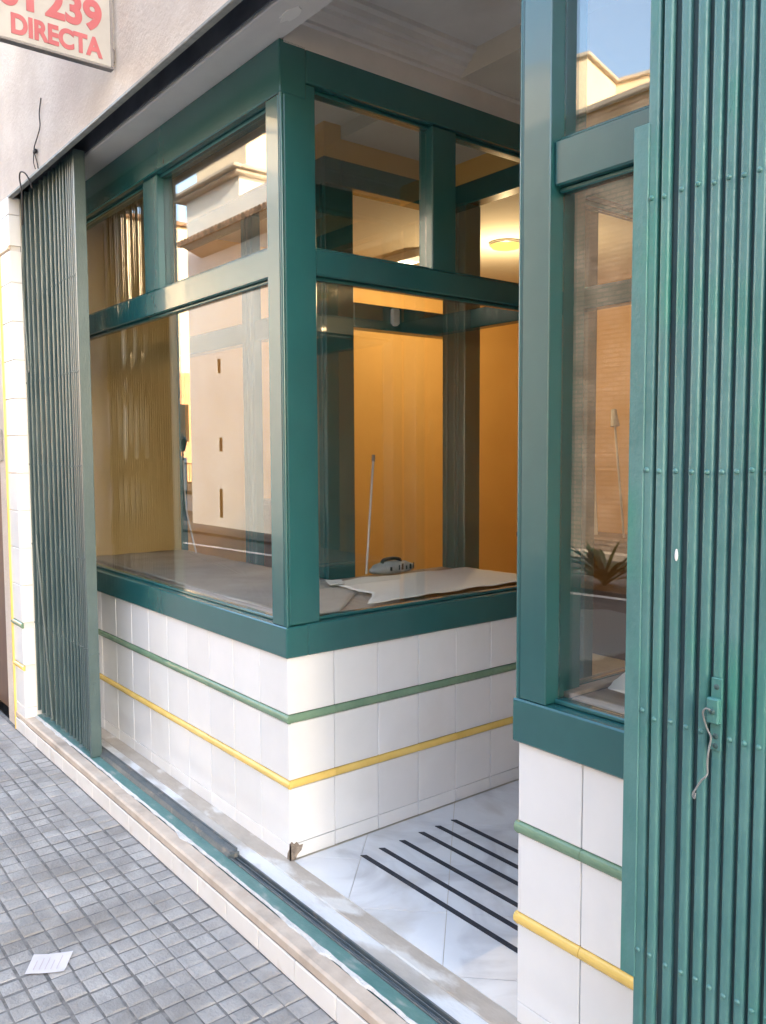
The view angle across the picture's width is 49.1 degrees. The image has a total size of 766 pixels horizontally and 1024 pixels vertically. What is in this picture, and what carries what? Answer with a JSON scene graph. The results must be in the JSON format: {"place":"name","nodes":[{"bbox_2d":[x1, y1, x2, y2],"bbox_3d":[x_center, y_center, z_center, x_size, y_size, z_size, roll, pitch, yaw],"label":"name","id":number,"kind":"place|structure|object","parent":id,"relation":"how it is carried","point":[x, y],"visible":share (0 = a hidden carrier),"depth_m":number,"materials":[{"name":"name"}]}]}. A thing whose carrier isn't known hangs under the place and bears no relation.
{"place":"outdoors","nodes":[
{"label":"outdoors","id":0,"kind":"place"},
{"bbox_2d":[0,700,8,717],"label":"ground","id":1,"kind":"structure","parent":0,"point":[4,708],"depth_m":5.71,"materials":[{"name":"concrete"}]},
{"bbox_2d":[0,711,337,1023],"bbox_3d":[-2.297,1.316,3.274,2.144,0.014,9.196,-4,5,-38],"label":"pavement","id":2,"kind":"structure","parent":0,"point":[48,916],"depth_m":2.70,"materials":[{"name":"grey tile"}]},
{"bbox_2d":[25,951,72,973],"bbox_3d":[-1.004,1.356,2.525,0.116,0.005,0.098,-1,4,-7],"label":"paper note","id":3,"kind":"object","parent":2,"relation":"on","point":[48,963],"visible":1,"depth_m":2.52,"materials":[{"name":"white paper"}]},
{"bbox_2d":[0,0,669,1023],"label":"shop building","id":4,"kind":"structure","parent":2,"relation":"on","point":[174,58],"depth_m":4.46,"materials":[{"name":"paint"}]},
{"bbox_2d":[0,429,2,460],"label":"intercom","id":5,"kind":"object","parent":4,"relation":"attached to","point":[1,452],"visible":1,"depth_m":4.67,"materials":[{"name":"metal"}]},
{"bbox_2d":[0,477,8,706],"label":"street door","id":6,"kind":"structure","parent":4,"relation":"attached to","point":[4,696],"depth_m":5.07,"materials":[{"name":"brown wood"}]},
{"bbox_2d":[0,489,8,706],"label":"door leaf","id":7,"kind":"structure","parent":6,"relation":"in","point":[3,653],"depth_m":5.08,"materials":[{"name":"brown wood"}]},
{"bbox_2d":[19,171,32,224],"bbox_3d":[-1.737,-1.529,4.067,0.028,0.240,0.156,-4,5,-41],"label":"loose wire","id":8,"kind":"object","parent":4,"relation":"attached to","point":[20,172],"visible":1,"depth_m":4.08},
{"bbox_2d":[0,197,54,728],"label":"tiled pilaster","id":9,"kind":"object","parent":4,"relation":"attached to","point":[13,357],"visible":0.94,"depth_m":4.48,"materials":[{"name":"tile"}]},
{"bbox_2d":[33,98,40,168],"bbox_3d":[-1.606,-1.754,3.901,0.013,0.302,0.108,-4,5,-40],"label":"loose wire","id":10,"kind":"object","parent":4,"relation":"attached to","point":[38,132],"visible":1,"depth_m":3.87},
{"bbox_2d":[33,148,36,168],"bbox_3d":[-1.633,-1.656,3.942,0.014,0.093,0.033,-4,5,-38],"label":"cable joint","id":11,"kind":"object","parent":10,"relation":"hanging from","point":[35,150],"visible":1,"depth_m":3.94,"materials":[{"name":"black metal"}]},
{"bbox_2d":[0,0,114,72],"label":"projecting sign","id":12,"kind":"object","parent":4,"relation":"attached to","point":[78,31],"visible":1,"depth_m":3.03,"materials":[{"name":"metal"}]},
{"bbox_2d":[38,712,460,1023],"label":"floor track","id":13,"kind":"structure","parent":4,"relation":"on","point":[406,998],"depth_m":2.71,"materials":[{"name":"metal"}]},
{"bbox_2d":[20,149,101,757],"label":"folding gate","id":14,"kind":"structure","parent":13,"relation":"on","point":[55,291],"depth_m":4.06,"materials":[{"name":"metal"}]},
{"bbox_2d":[620,0,765,1023],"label":"folding gate","id":15,"kind":"structure","parent":13,"relation":"on","point":[693,912],"depth_m":1.44,"materials":[{"name":"metal"}]},
{"bbox_2d":[692,708,711,798],"bbox_3d":[0.543,0.413,1.432,0.014,0.169,0.036,-4,5,-38],"label":"wire loop","id":16,"kind":"object","parent":15,"relation":"hanging from","point":[702,779],"visible":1,"depth_m":1.43,"materials":[{"name":"grey metal"}]},
{"bbox_2d":[85,38,519,860],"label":"display window","id":17,"kind":"structure","parent":4,"relation":"on","point":[293,724],"depth_m":3.19,"materials":[{"name":"tile"}]},
{"bbox_2d":[96,549,357,613],"bbox_3d":[-0.769,0.302,4.069,0.592,0.008,2.237,-4,5,-38],"label":"cardboard sheet","id":18,"kind":"object","parent":17,"relation":"on","point":[250,583],"visible":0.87,"depth_m":4.04,"materials":[{"name":"grey cardboard"}]},
{"bbox_2d":[183,460,196,552],"bbox_3d":[-1.141,-0.035,4.965,0.017,0.539,0.242,-3,5,-29],"label":"white cord","id":19,"kind":"object","parent":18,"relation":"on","point":[186,507],"visible":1,"depth_m":5.02,"materials":[{"name":"white plastic"}]},
{"bbox_2d":[324,579,344,584],"bbox_3d":[-0.210,0.308,3.695,0.071,0.011,0.147,-1,4,-14],"label":"paper scrap","id":20,"kind":"object","parent":18,"relation":"on","point":[331,582],"visible":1,"depth_m":3.69,"materials":[{"name":"white paper"}]},
{"bbox_2d":[365,455,374,573],"bbox_3d":[-0.060,0.009,3.993,0.017,0.561,0.130,1,4,17],"label":"broom stick","id":21,"kind":"object","parent":17,"relation":"on","point":[370,507],"visible":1,"depth_m":3.99,"materials":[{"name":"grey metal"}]},
{"bbox_2d":[369,556,413,574],"bbox_3d":[0.044,0.253,4.050,0.271,0.080,0.093,-4,5,-38],"label":"telephone","id":22,"kind":"object","parent":17,"relation":"on","point":[395,564],"visible":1,"depth_m":4.01,"materials":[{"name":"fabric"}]},
{"bbox_2d":[335,567,516,603],"bbox_3d":[0.175,0.310,3.717,1.008,0.011,0.536,-4,5,-38],"label":"paper sheet","id":23,"kind":"object","parent":17,"relation":"on","point":[393,587],"visible":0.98,"depth_m":3.69,"materials":[{"name":"white paper"}]},
{"bbox_2d":[382,248,418,263],"bbox_3d":[0.173,-1.838,6.089,0.150,0.055,0.500,-4,5,-38],"label":"fluorescent light","id":24,"kind":"object","parent":4,"relation":"attached to","point":[410,256],"visible":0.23,"depth_m":6.02,"materials":[{"name":"white plastic"}]},
{"bbox_2d":[174,90,648,678],"bbox_3d":[0.716,-0.313,3.299,0.842,3.000,5.250,-4,5,-38],"label":"shop partition","id":25,"kind":"object","parent":4,"relation":"on","point":[236,200],"visible":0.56,"depth_m":4.07,"materials":[{"name":"green paint"}]},
{"bbox_2d":[391,308,399,325],"bbox_3d":[0.059,-0.940,4.055,0.045,0.081,0.032,-4,5,-38],"label":"motion sensor","id":26,"kind":"object","parent":25,"relation":"attached to","point":[395,317],"visible":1,"depth_m":4.04,"materials":[{"name":"white plastic"}]},
{"bbox_2d":[489,238,518,250],"bbox_3d":[0.841,-1.818,5.738,0.228,0.050,0.228,-4,5,-38],"label":"ceiling lamp","id":27,"kind":"object","parent":4,"relation":"attached to","point":[510,244],"visible":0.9,"depth_m":5.67,"materials":[{"name":"metal"}]},
{"bbox_2d":[513,0,657,1023],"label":"display window","id":28,"kind":"structure","parent":4,"relation":"on","point":[568,729],"depth_m":1.95,"materials":[{"name":"metal"}]},
{"bbox_2d":[608,672,624,693],"bbox_3d":[1.143,0.429,1.887,0.824,0.037,1.044,-4,5,-38],"label":"paper sheet","id":29,"kind":"object","parent":28,"relation":"on","point":[618,684],"visible":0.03,"depth_m":2.04,"materials":[{"name":"white paper"}]},
{"bbox_2d":[264,498,271,567],"bbox_3d":[-0.567,0.452,5.976,0.610,1.100,0.345,-4,5,-38],"label":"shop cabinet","id":30,"kind":"object","parent":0,"point":[267,534],"visible":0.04,"depth_m":5.78,"materials":[{"name":"white wood"}]},
{"bbox_2d":[295,780,518,1017],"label":"entry floor","id":31,"kind":"structure","parent":0,"point":[481,962],"depth_m":2.79,"materials":[{"name":"stone"}]},
{"bbox_2d":[360,855,517,953],"bbox_3d":[0.185,1.238,2.653,0.018,0.002,0.831,-4,5,-38],"label":"anti slip strip","id":32,"kind":"object","parent":31,"relation":"on","point":[451,909],"visible":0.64,"depth_m":2.64,"materials":[{"name":"black rubber"}]},
{"bbox_2d":[379,848,517,930],"bbox_3d":[0.250,1.234,2.706,0.018,0.002,0.831,-4,5,-38],"label":"anti slip strip","id":33,"kind":"object","parent":31,"relation":"on","point":[461,895],"visible":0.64,"depth_m":2.73,"materials":[{"name":"black rubber"}]},
{"bbox_2d":[399,840,517,907],"bbox_3d":[0.325,1.229,2.765,0.018,0.002,0.831,-4,5,-38],"label":"anti slip strip","id":34,"kind":"object","parent":31,"relation":"on","point":[473,880],"visible":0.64,"depth_m":2.83,"materials":[{"name":"black rubber"}]},
{"bbox_2d":[419,832,517,885],"bbox_3d":[0.399,1.224,2.831,0.018,0.002,0.831,-4,5,-38],"label":"anti slip strip","id":35,"kind":"object","parent":31,"relation":"on","point":[487,867],"visible":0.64,"depth_m":2.94,"materials":[{"name":"black rubber"}]},
{"bbox_2d":[435,826,517,868],"bbox_3d":[0.463,1.220,2.882,0.018,0.002,0.831,-4,5,-38],"label":"anti slip strip","id":36,"kind":"object","parent":31,"relation":"on","point":[512,864],"visible":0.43,"depth_m":3.02,"materials":[{"name":"black rubber"}]},
{"bbox_2d":[451,820,517,852],"bbox_3d":[0.528,1.216,2.935,0.018,0.002,0.831,-4,5,-38],"label":"anti slip strip","id":37,"kind":"object","parent":31,"relation":"on","point":[486,836],"visible":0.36,"depth_m":3.12,"materials":[{"name":"black rubber"}]},
{"bbox_2d":[516,532,665,659],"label":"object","id":38,"kind":"object","parent":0,"point":[609,593],"visible":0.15,"depth_m":5.79,"materials":[{"name":"white wood"}]},
{"bbox_2d":[594,475,597,534],"bbox_3d":[1.502,-0.187,6.095,0.083,0.708,0.196,0,4,-2],"label":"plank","id":39,"kind":"object","parent":38,"relation":"on","point":[595,521],"visible":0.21,"depth_m":6.04,"materials":[{"name":"beige wood"}]},
{"bbox_2d":[611,409,624,537],"bbox_3d":[1.669,-0.276,5.917,0.063,0.904,0.187,-2,4,-23],"label":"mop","id":40,"kind":"object","parent":38,"relation":"on","point":[614,420],"visible":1,"depth_m":5.92,"materials":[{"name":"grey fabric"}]}
]}

